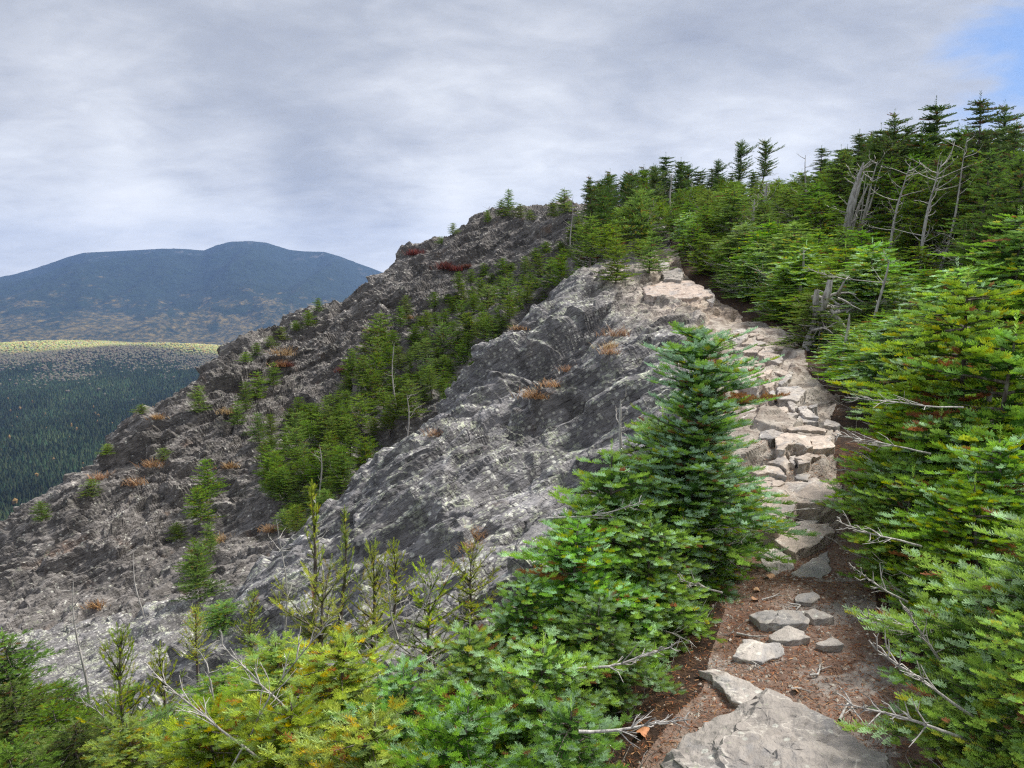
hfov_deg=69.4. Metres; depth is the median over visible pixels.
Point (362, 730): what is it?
fir tree
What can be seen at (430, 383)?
fir tree
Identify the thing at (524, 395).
grass tuft
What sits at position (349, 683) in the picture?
fir tree
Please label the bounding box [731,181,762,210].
fir tree
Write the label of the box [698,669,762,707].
boulder
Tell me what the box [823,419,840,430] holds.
trail stone
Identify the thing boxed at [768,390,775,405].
trail stone
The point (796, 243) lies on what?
fir tree
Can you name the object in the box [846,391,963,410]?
dead branch
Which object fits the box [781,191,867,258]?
fir tree
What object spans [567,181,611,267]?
fir tree
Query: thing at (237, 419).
fir tree
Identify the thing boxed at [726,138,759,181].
fir tree
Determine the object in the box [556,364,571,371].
grass tuft
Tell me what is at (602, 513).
dead branch
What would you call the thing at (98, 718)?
fir tree
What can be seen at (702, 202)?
fir tree
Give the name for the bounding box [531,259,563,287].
fir tree
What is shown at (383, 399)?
fir tree
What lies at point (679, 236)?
fir tree
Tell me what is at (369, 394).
fir tree
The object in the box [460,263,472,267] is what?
red shrub
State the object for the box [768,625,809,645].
trail stone
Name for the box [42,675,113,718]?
fir tree
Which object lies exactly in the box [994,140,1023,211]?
fir tree
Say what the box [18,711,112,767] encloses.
fir tree
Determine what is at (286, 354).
grass tuft
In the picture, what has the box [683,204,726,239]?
fir tree
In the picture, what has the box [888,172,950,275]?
fir tree
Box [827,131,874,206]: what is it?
fir tree
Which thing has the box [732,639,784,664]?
trail stone
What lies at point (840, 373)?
fir tree
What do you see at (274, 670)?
fir tree
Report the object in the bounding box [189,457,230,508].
fir tree
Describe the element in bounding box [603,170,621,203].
fir tree
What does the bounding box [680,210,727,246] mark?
fir tree
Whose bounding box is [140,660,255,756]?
dead branch
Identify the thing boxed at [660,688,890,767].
boulder
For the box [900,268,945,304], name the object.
fir tree
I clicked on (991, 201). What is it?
fir tree
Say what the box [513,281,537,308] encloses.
fir tree
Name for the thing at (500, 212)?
fir tree
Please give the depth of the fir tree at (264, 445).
33.47 m
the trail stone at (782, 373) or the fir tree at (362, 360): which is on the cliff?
the fir tree at (362, 360)
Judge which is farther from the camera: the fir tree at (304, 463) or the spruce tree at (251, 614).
the fir tree at (304, 463)
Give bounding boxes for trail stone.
[728,329,747,348]
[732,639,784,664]
[733,345,762,357]
[734,356,764,367]
[742,338,754,346]
[747,327,759,337]
[749,339,765,347]
[749,465,786,481]
[749,609,809,631]
[751,476,784,486]
[751,477,836,544]
[756,335,764,340]
[757,369,772,379]
[758,429,783,447]
[760,401,768,406]
[760,548,793,574]
[766,456,790,474]
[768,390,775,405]
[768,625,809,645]
[770,523,834,560]
[775,370,787,376]
[775,433,812,459]
[779,406,788,413]
[786,401,796,412]
[787,412,798,418]
[787,425,827,434]
[789,455,795,469]
[791,551,831,578]
[794,453,820,473]
[795,474,810,481]
[795,520,819,525]
[795,591,819,606]
[797,406,818,420]
[797,416,818,426]
[804,608,833,625]
[808,404,817,415]
[810,435,834,454]
[815,638,843,652]
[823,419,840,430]
[831,430,840,437]
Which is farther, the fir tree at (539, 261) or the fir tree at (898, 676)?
the fir tree at (539, 261)
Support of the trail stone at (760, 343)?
on the path
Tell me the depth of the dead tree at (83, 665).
9.93 m
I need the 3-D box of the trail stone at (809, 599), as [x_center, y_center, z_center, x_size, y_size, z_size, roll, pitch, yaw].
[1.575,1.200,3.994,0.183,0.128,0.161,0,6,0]
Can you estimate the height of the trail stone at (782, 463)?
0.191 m
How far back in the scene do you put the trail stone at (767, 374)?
8.60 m
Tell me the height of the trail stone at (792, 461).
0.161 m
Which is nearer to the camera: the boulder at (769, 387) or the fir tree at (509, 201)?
the boulder at (769, 387)
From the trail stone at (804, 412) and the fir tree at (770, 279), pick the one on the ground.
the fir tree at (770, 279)
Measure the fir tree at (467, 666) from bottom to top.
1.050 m
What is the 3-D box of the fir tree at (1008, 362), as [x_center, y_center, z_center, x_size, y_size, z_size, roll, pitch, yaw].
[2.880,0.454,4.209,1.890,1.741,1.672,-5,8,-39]
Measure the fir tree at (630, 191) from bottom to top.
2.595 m
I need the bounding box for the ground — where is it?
[603,208,959,767]
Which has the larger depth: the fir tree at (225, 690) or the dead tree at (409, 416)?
the dead tree at (409, 416)
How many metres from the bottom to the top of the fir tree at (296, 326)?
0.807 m
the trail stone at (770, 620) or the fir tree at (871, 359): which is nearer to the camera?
the trail stone at (770, 620)
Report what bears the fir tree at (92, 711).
on the rock outcrop
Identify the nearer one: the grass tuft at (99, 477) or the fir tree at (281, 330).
the grass tuft at (99, 477)
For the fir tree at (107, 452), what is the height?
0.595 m
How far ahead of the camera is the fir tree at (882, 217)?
15.14 m
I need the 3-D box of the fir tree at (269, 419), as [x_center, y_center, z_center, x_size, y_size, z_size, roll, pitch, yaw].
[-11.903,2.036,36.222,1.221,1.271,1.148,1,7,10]
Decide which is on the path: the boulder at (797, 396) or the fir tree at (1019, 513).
the boulder at (797, 396)
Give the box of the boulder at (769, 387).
[762,381,776,393]
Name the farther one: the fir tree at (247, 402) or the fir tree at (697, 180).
the fir tree at (247, 402)
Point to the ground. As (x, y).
(839, 415)
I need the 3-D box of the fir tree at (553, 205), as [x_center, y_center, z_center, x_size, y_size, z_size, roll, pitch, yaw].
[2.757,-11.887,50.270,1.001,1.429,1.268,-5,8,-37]
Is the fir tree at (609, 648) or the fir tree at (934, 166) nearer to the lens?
the fir tree at (609, 648)
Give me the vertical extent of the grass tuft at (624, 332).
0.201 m
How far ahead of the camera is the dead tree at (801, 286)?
12.37 m
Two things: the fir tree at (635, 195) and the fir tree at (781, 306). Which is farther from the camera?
the fir tree at (635, 195)
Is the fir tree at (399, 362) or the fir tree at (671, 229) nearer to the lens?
the fir tree at (671, 229)
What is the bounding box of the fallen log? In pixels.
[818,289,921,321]
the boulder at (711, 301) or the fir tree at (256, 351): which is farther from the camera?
the fir tree at (256, 351)
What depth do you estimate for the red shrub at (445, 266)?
48.76 m
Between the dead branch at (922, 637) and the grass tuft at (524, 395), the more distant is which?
the grass tuft at (524, 395)
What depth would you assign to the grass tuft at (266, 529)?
27.50 m
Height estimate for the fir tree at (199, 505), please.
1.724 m
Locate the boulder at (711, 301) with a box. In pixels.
[704,288,714,307]
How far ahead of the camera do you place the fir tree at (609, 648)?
3.24 m
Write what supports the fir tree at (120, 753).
on the rock outcrop
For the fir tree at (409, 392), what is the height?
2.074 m
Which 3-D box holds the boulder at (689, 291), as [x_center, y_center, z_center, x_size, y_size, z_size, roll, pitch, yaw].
[3.350,-1.858,15.485,1.403,0.666,2.086,0,6,0]
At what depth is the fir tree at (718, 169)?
30.04 m
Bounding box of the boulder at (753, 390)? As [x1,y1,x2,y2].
[737,376,758,396]
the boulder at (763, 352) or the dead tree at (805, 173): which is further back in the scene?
the dead tree at (805, 173)
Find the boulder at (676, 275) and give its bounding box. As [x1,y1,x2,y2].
[662,268,683,283]
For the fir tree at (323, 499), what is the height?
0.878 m
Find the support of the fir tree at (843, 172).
on the ground
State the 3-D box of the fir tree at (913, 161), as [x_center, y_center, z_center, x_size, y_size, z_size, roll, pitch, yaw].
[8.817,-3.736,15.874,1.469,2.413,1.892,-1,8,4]
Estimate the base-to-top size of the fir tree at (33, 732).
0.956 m
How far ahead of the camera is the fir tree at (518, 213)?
52.80 m
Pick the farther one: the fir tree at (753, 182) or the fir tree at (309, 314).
the fir tree at (309, 314)
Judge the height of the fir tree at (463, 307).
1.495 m
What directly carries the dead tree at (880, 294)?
on the ground
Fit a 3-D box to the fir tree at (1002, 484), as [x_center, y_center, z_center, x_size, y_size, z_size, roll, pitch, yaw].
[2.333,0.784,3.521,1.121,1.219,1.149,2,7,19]
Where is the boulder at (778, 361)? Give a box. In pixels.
[763,353,782,366]
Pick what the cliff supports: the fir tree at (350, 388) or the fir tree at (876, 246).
the fir tree at (350, 388)
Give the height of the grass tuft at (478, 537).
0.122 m
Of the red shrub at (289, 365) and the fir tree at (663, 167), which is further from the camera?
the red shrub at (289, 365)
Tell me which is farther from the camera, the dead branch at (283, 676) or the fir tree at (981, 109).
the fir tree at (981, 109)
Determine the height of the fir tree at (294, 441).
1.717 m
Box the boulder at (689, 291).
[643,280,712,303]
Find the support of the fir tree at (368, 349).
on the cliff
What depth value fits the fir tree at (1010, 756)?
2.15 m
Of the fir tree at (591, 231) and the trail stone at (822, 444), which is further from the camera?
the fir tree at (591, 231)
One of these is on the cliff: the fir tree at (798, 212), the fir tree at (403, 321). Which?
the fir tree at (403, 321)
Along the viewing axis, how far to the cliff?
34.15 m
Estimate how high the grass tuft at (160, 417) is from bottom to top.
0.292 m
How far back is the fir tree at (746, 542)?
4.50 m
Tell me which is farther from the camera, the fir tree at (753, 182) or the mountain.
the mountain
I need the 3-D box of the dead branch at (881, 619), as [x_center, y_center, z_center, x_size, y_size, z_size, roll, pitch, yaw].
[1.539,0.862,2.718,0.530,0.145,0.124,1,7,8]
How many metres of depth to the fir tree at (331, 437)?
30.06 m
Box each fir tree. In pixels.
[0,627,93,713]
[0,675,66,765]
[0,678,84,745]
[0,699,99,765]
[0,732,76,767]
[9,727,54,767]
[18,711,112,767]
[29,501,52,520]
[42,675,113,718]
[60,701,136,733]
[77,478,101,497]
[77,708,194,767]
[79,705,135,756]
[86,702,198,767]
[95,444,114,455]
[95,681,149,713]
[127,404,148,413]
[138,692,281,767]
[141,730,201,767]
[143,699,213,737]
[156,447,172,461]
[161,674,247,739]
[166,522,191,541]
[166,668,243,712]
[169,541,232,602]
[171,537,212,578]
[172,629,362,767]
[180,597,241,638]
[181,485,226,524]
[186,385,213,413]
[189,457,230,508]
[199,522,220,560]
[216,635,306,686]
[218,621,422,762]
[221,683,355,767]
[225,401,249,424]
[232,379,257,411]
[235,352,252,361]
[243,411,270,447]
[244,371,268,398]
[248,342,266,355]
[252,444,283,475]
[254,439,271,462]
[254,464,273,488]
[257,688,444,767]
[258,414,279,434]
[258,449,298,480]
[259,470,287,501]
[263,336,278,347]
[265,362,282,388]
[267,465,293,506]
[270,468,296,503]
[270,508,292,531]
[273,326,289,341]
[278,493,307,512]
[280,411,311,448]
[280,426,310,461]
[282,504,308,532]
[283,476,305,497]
[285,446,303,467]
[290,321,302,332]
[291,457,312,490]
[294,484,318,505]
[295,419,317,448]
[299,447,320,473]
[300,310,318,325]
[302,463,328,492]
[302,626,394,661]
[305,412,338,450]
[306,488,335,508]
[307,443,332,476]
[311,298,325,311]
[315,405,338,433]
[317,394,337,420]
[320,416,341,445]
[320,431,344,461]
[320,453,356,490]
[322,463,348,499]
[323,408,351,443]
[326,445,351,475]
[327,653,489,767]
[333,394,379,433]
[337,359,359,395]
[337,417,362,456]
[338,366,360,393]
[341,347,359,379]
[344,435,377,470]
[347,353,370,381]
[349,328,379,361]
[353,366,389,404]
[360,417,386,435]
[362,311,400,350]
[365,335,395,368]
[365,352,395,379]
[372,387,391,407]
[372,680,537,767]
[377,395,400,435]
[380,345,396,365]
[382,394,410,422]
[389,346,407,376]
[391,306,409,328]
[394,380,431,420]
[399,294,414,325]
[407,342,427,370]
[411,615,543,763]
[416,310,436,335]
[416,357,438,389]
[420,336,439,361]
[420,365,441,398]
[422,319,455,351]
[439,381,451,401]
[441,625,647,767]
[448,223,461,235]
[452,343,471,365]
[452,568,581,753]
[454,283,467,302]
[454,299,474,323]
[456,312,480,339]
[472,311,491,339]
[476,284,497,308]
[483,210,492,224]
[483,316,502,341]
[489,684,655,767]
[490,277,517,302]
[492,199,511,215]
[493,258,515,275]
[496,438,713,673]
[500,295,520,323]
[502,189,517,209]
[502,285,531,311]
[511,508,664,693]
[512,204,525,217]
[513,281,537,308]
[517,256,535,273]
[524,209,536,219]
[531,253,548,277]
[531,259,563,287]
[541,590,687,739]
[546,198,559,216]
[546,254,569,283]
[552,187,579,213]
[557,509,748,662]
[565,213,584,235]
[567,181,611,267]
[569,213,607,267]
[573,177,599,244]
[575,183,613,268]
[578,197,618,265]
[578,403,738,606]
[587,223,635,255]
[590,320,799,603]
[592,237,642,284]
[596,178,620,208]
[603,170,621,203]
[604,173,621,200]
[606,206,639,244]
[611,188,665,241]
[612,238,662,257]
[617,169,644,216]
[617,173,637,206]
[617,400,820,571]
[622,182,650,214]
[624,187,663,231]
[629,461,767,599]
[633,235,675,273]
[646,165,672,214]
[646,201,676,227]
[656,152,681,203]
[657,204,683,238]
[662,210,699,240]
[665,188,689,211]
[666,220,712,260]
[668,201,698,233]
[672,161,698,202]
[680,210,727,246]
[683,163,705,193]
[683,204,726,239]
[685,234,720,274]
[687,187,719,216]
[690,171,707,191]
[693,188,721,216]
[701,224,765,273]
[703,188,757,239]
[704,168,723,196]
[704,239,740,280]
[708,261,735,287]
[709,221,762,260]
[710,159,730,196]
[712,261,751,295]
[717,252,780,297]
[723,218,790,272]
[723,234,783,287]
[723,255,767,301]
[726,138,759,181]
[728,173,736,181]
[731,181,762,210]
[731,204,781,237]
[743,241,836,311]
[744,222,822,286]
[744,234,825,303]
[745,169,761,202]
[746,194,781,223]
[746,268,805,321]
[749,178,773,204]
[750,137,784,197]
[751,213,785,234]
[751,253,798,290]
[754,284,804,323]
[755,269,808,310]
[761,179,788,208]
[762,231,840,278]
[762,288,860,350]
[766,244,915,321]
[770,187,799,217]
[770,245,836,295]
[777,182,841,230]
[777,186,802,221]
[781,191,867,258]
[787,242,930,330]
[789,182,843,242]
[789,274,852,325]
[793,174,814,192]
[796,344,898,394]
[799,248,857,310]
[800,145,833,185]
[804,326,874,373]
[806,323,851,350]
[810,238,936,320]
[812,147,863,226]
[812,401,1020,572]
[813,320,873,361]
[817,228,864,259]
[819,384,928,535]
[820,226,900,279]
[825,263,1023,498]
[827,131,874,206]
[828,466,948,600]
[830,307,927,415]
[830,312,897,363]
[831,144,861,192]
[832,174,871,230]
[834,506,1023,755]
[838,137,916,241]
[839,348,966,483]
[842,123,898,224]
[842,296,900,331]
[852,310,1023,517]
[854,404,1023,580]
[857,237,910,287]
[858,145,894,235]
[858,283,1020,399]
[859,156,913,236]
[865,225,898,247]
[866,109,919,221]
[869,582,1021,753]
[870,473,1023,658]
[871,125,946,236]
[872,256,1020,350]
[872,423,1023,614]
[875,544,997,651]
[884,156,953,272]
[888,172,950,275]
[889,448,1023,589]
[891,153,935,246]
[893,120,945,233]
[893,242,941,298]
[895,125,990,236]
[897,152,964,263]
[897,665,1021,767]
[898,148,993,269]
[900,95,958,228]
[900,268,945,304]
[907,264,1023,387]
[908,602,1023,767]
[914,205,1023,331]
[928,206,1023,321]
[935,91,1018,231]
[935,124,993,187]
[935,148,1023,285]
[936,245,971,277]
[943,151,1023,286]
[944,162,989,235]
[948,180,1019,275]
[953,172,1018,289]
[974,115,1023,215]
[980,100,1023,182]
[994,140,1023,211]
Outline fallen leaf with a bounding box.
[636,726,649,736]
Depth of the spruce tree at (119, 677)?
5.47 m
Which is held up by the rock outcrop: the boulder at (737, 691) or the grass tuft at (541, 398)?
the grass tuft at (541, 398)
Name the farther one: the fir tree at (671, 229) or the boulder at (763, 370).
the fir tree at (671, 229)
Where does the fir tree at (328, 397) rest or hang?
on the cliff
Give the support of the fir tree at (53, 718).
on the rock outcrop
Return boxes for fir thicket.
[259,124,1023,517]
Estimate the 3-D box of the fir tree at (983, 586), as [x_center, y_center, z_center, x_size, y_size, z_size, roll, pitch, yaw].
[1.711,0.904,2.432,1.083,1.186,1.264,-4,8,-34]
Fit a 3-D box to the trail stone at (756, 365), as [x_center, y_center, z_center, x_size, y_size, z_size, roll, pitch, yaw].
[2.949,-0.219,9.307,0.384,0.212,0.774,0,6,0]
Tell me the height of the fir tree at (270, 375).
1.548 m
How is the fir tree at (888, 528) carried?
on the ground
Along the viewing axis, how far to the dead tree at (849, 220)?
15.59 m
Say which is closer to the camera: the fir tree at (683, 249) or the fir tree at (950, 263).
the fir tree at (950, 263)
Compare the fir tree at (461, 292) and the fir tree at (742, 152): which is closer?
the fir tree at (742, 152)
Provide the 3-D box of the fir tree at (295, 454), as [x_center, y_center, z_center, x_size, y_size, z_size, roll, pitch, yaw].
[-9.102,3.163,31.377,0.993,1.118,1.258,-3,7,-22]
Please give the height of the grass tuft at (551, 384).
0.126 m
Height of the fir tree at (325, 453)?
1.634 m
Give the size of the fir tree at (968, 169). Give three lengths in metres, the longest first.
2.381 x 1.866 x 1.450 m
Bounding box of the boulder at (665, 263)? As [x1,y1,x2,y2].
[658,260,669,271]
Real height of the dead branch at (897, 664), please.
0.353 m
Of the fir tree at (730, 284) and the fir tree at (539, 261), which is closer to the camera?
the fir tree at (730, 284)
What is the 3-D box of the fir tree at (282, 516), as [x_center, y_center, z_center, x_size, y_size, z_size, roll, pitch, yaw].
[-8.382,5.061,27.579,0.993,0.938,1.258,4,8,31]
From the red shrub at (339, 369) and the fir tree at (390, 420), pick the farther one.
the red shrub at (339, 369)
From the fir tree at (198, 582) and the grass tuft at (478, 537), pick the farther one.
the fir tree at (198, 582)
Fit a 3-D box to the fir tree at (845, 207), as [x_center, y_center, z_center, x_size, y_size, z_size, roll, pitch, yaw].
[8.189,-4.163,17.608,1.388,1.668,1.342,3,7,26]
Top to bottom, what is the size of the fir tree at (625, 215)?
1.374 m
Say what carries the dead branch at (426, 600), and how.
on the rock outcrop
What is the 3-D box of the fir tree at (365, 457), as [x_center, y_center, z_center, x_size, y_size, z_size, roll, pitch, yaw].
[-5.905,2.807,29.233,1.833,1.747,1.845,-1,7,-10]
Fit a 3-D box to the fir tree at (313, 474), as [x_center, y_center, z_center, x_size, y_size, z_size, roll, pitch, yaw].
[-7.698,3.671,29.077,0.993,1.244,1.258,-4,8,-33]
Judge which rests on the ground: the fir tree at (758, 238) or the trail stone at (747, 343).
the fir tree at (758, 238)
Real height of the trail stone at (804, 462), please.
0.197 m
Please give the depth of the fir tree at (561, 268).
30.86 m
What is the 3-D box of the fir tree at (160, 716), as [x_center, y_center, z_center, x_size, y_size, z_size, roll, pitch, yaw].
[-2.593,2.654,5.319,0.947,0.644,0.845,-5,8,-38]
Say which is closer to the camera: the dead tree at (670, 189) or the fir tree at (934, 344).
the fir tree at (934, 344)
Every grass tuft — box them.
[77,599,110,609]
[86,470,114,481]
[120,476,148,486]
[134,458,169,468]
[142,413,169,419]
[212,533,234,543]
[214,407,233,413]
[215,461,240,468]
[255,522,286,532]
[266,359,287,366]
[268,345,299,356]
[420,425,439,436]
[456,538,486,551]
[464,521,490,539]
[509,325,529,329]
[511,385,552,399]
[523,389,551,399]
[532,378,560,387]
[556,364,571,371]
[590,340,618,349]
[595,346,625,354]
[596,324,632,336]
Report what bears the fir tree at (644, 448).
on the rock outcrop
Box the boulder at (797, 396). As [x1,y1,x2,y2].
[775,386,805,407]
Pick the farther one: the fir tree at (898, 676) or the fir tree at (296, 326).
the fir tree at (296, 326)
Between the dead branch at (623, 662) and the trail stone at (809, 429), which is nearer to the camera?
the dead branch at (623, 662)
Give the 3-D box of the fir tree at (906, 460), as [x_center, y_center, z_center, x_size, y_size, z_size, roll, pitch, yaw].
[2.384,0.691,4.197,1.266,1.189,1.086,3,7,23]
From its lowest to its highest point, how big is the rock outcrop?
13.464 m
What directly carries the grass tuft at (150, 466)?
on the cliff
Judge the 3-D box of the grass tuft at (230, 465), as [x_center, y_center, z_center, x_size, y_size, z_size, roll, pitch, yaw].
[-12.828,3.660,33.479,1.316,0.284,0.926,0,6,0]
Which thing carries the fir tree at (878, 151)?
on the ground
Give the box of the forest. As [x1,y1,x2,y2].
[0,339,222,520]
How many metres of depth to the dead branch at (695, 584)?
3.75 m
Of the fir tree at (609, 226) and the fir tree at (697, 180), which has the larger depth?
the fir tree at (697, 180)
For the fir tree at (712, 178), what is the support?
on the ground
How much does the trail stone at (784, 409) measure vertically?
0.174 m
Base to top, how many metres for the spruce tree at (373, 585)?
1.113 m
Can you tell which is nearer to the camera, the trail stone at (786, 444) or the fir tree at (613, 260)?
the trail stone at (786, 444)
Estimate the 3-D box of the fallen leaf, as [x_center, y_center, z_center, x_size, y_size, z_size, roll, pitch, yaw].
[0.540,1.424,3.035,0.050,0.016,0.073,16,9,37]
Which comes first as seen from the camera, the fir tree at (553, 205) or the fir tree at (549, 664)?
the fir tree at (549, 664)
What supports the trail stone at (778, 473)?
on the path
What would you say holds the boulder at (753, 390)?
on the path
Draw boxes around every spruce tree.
[72,623,177,740]
[130,641,194,738]
[174,604,220,692]
[220,553,405,715]
[227,590,270,656]
[288,479,336,676]
[317,506,357,641]
[340,537,408,681]
[361,556,481,679]
[376,537,418,617]
[425,540,512,629]
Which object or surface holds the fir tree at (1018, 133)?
on the ground
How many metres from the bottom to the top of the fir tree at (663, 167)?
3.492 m
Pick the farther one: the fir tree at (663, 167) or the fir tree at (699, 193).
the fir tree at (663, 167)
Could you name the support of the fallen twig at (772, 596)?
on the path
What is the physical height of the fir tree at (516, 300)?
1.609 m
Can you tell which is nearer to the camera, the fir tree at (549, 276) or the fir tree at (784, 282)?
the fir tree at (784, 282)
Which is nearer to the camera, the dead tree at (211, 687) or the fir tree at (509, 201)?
the dead tree at (211, 687)
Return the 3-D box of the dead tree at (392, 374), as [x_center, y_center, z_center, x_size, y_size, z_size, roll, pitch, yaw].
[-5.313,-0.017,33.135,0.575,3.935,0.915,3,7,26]
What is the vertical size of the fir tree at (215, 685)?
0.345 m
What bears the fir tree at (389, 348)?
on the cliff
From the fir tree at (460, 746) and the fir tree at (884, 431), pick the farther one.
the fir tree at (884, 431)
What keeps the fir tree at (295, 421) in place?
on the cliff
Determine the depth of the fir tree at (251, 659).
6.54 m
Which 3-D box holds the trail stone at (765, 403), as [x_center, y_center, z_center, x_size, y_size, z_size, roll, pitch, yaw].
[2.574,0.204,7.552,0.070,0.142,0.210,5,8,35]
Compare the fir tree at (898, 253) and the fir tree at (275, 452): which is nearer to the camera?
the fir tree at (898, 253)
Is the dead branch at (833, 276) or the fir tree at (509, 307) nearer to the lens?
the dead branch at (833, 276)
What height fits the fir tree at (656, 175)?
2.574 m
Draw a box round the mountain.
[0,241,382,344]
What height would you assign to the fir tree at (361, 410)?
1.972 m
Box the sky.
[0,0,1023,276]
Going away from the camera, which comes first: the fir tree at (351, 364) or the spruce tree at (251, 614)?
the spruce tree at (251, 614)
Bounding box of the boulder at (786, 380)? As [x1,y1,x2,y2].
[778,372,792,386]
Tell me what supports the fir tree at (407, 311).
on the cliff
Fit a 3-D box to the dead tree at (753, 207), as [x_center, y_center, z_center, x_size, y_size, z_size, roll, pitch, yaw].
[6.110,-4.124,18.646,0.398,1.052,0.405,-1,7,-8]
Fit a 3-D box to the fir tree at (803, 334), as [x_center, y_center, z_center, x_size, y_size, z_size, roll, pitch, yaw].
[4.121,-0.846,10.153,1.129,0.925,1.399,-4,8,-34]
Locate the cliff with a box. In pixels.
[0,196,670,634]
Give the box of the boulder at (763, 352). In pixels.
[756,346,774,361]
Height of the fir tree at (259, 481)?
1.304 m
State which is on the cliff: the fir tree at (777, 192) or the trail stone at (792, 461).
the fir tree at (777, 192)
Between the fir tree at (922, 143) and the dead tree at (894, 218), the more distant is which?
the fir tree at (922, 143)
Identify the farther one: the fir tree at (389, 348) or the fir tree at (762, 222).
the fir tree at (389, 348)
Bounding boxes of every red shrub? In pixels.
[280,360,295,366]
[332,367,345,372]
[403,248,426,254]
[428,260,455,269]
[448,265,466,270]
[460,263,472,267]
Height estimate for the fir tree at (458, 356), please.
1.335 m
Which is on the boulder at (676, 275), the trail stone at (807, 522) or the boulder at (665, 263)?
the boulder at (665, 263)
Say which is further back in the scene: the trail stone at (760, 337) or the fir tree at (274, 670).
the trail stone at (760, 337)
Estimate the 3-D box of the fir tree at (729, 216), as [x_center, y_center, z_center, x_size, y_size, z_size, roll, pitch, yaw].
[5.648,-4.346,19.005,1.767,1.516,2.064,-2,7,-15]
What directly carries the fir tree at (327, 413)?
on the cliff
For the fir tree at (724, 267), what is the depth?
15.87 m
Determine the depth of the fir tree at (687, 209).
21.54 m
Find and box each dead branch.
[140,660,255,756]
[218,630,287,711]
[232,610,337,766]
[381,560,399,638]
[406,567,440,643]
[546,495,643,519]
[573,640,681,682]
[578,709,690,748]
[677,568,722,592]
[806,266,879,283]
[833,430,930,454]
[836,510,921,546]
[837,686,972,746]
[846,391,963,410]
[849,563,907,602]
[858,603,954,636]
[868,630,979,722]
[899,600,954,679]
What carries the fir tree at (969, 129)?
on the ground
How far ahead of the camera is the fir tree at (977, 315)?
6.98 m
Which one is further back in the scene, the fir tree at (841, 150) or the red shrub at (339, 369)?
the red shrub at (339, 369)
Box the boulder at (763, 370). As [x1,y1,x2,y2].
[744,366,765,376]
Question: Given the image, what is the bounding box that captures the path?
[638,317,932,767]
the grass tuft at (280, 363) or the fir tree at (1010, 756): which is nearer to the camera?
the fir tree at (1010, 756)
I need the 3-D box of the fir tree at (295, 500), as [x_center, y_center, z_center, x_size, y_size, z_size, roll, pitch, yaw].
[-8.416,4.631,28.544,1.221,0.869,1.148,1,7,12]
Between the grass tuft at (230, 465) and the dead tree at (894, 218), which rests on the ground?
the dead tree at (894, 218)
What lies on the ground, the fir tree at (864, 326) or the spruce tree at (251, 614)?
the fir tree at (864, 326)
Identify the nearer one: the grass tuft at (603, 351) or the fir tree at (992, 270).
the fir tree at (992, 270)
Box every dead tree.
[55,581,101,704]
[95,685,132,763]
[133,551,144,618]
[192,648,227,703]
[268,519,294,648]
[308,493,335,641]
[312,444,326,492]
[386,342,395,409]
[405,394,416,435]
[565,200,576,244]
[615,378,630,496]
[667,173,674,211]
[747,199,758,223]
[751,182,778,213]
[794,155,824,199]
[798,248,807,302]
[825,155,874,246]
[838,314,849,370]
[855,144,892,233]
[863,162,929,248]
[872,252,889,326]
[892,137,986,267]
[932,133,982,272]
[986,328,999,402]
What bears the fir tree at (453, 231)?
on the cliff
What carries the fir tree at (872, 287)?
on the ground
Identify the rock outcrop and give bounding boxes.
[0,248,742,762]
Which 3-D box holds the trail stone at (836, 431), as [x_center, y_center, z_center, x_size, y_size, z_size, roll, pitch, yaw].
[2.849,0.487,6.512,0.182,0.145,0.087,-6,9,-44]
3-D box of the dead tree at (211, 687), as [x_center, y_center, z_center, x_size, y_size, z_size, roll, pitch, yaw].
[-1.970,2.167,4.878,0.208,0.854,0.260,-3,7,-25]
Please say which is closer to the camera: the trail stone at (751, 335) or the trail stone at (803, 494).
the trail stone at (803, 494)
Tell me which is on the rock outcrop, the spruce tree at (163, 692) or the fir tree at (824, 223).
the spruce tree at (163, 692)
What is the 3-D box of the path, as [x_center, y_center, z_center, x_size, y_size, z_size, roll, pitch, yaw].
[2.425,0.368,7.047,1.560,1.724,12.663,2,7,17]
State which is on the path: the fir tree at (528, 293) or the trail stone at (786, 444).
the trail stone at (786, 444)
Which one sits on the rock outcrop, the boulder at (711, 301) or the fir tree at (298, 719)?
the fir tree at (298, 719)
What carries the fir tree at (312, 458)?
on the cliff
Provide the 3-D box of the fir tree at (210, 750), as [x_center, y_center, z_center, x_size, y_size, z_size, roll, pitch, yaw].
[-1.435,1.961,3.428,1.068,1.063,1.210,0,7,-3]
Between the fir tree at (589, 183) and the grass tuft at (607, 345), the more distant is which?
the fir tree at (589, 183)
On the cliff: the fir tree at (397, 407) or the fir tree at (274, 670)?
the fir tree at (397, 407)
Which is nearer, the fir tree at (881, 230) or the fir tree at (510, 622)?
the fir tree at (510, 622)
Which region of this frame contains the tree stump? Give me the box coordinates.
[799,275,860,350]
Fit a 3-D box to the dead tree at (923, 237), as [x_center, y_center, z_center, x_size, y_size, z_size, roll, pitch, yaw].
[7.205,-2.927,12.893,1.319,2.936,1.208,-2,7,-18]
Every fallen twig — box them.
[736,632,767,638]
[761,593,784,599]
[787,603,800,609]
[791,687,811,691]
[809,664,830,676]
[838,703,865,725]
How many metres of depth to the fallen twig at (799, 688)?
3.11 m
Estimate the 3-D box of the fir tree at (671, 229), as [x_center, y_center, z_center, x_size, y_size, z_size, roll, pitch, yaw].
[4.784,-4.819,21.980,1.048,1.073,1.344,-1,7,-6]

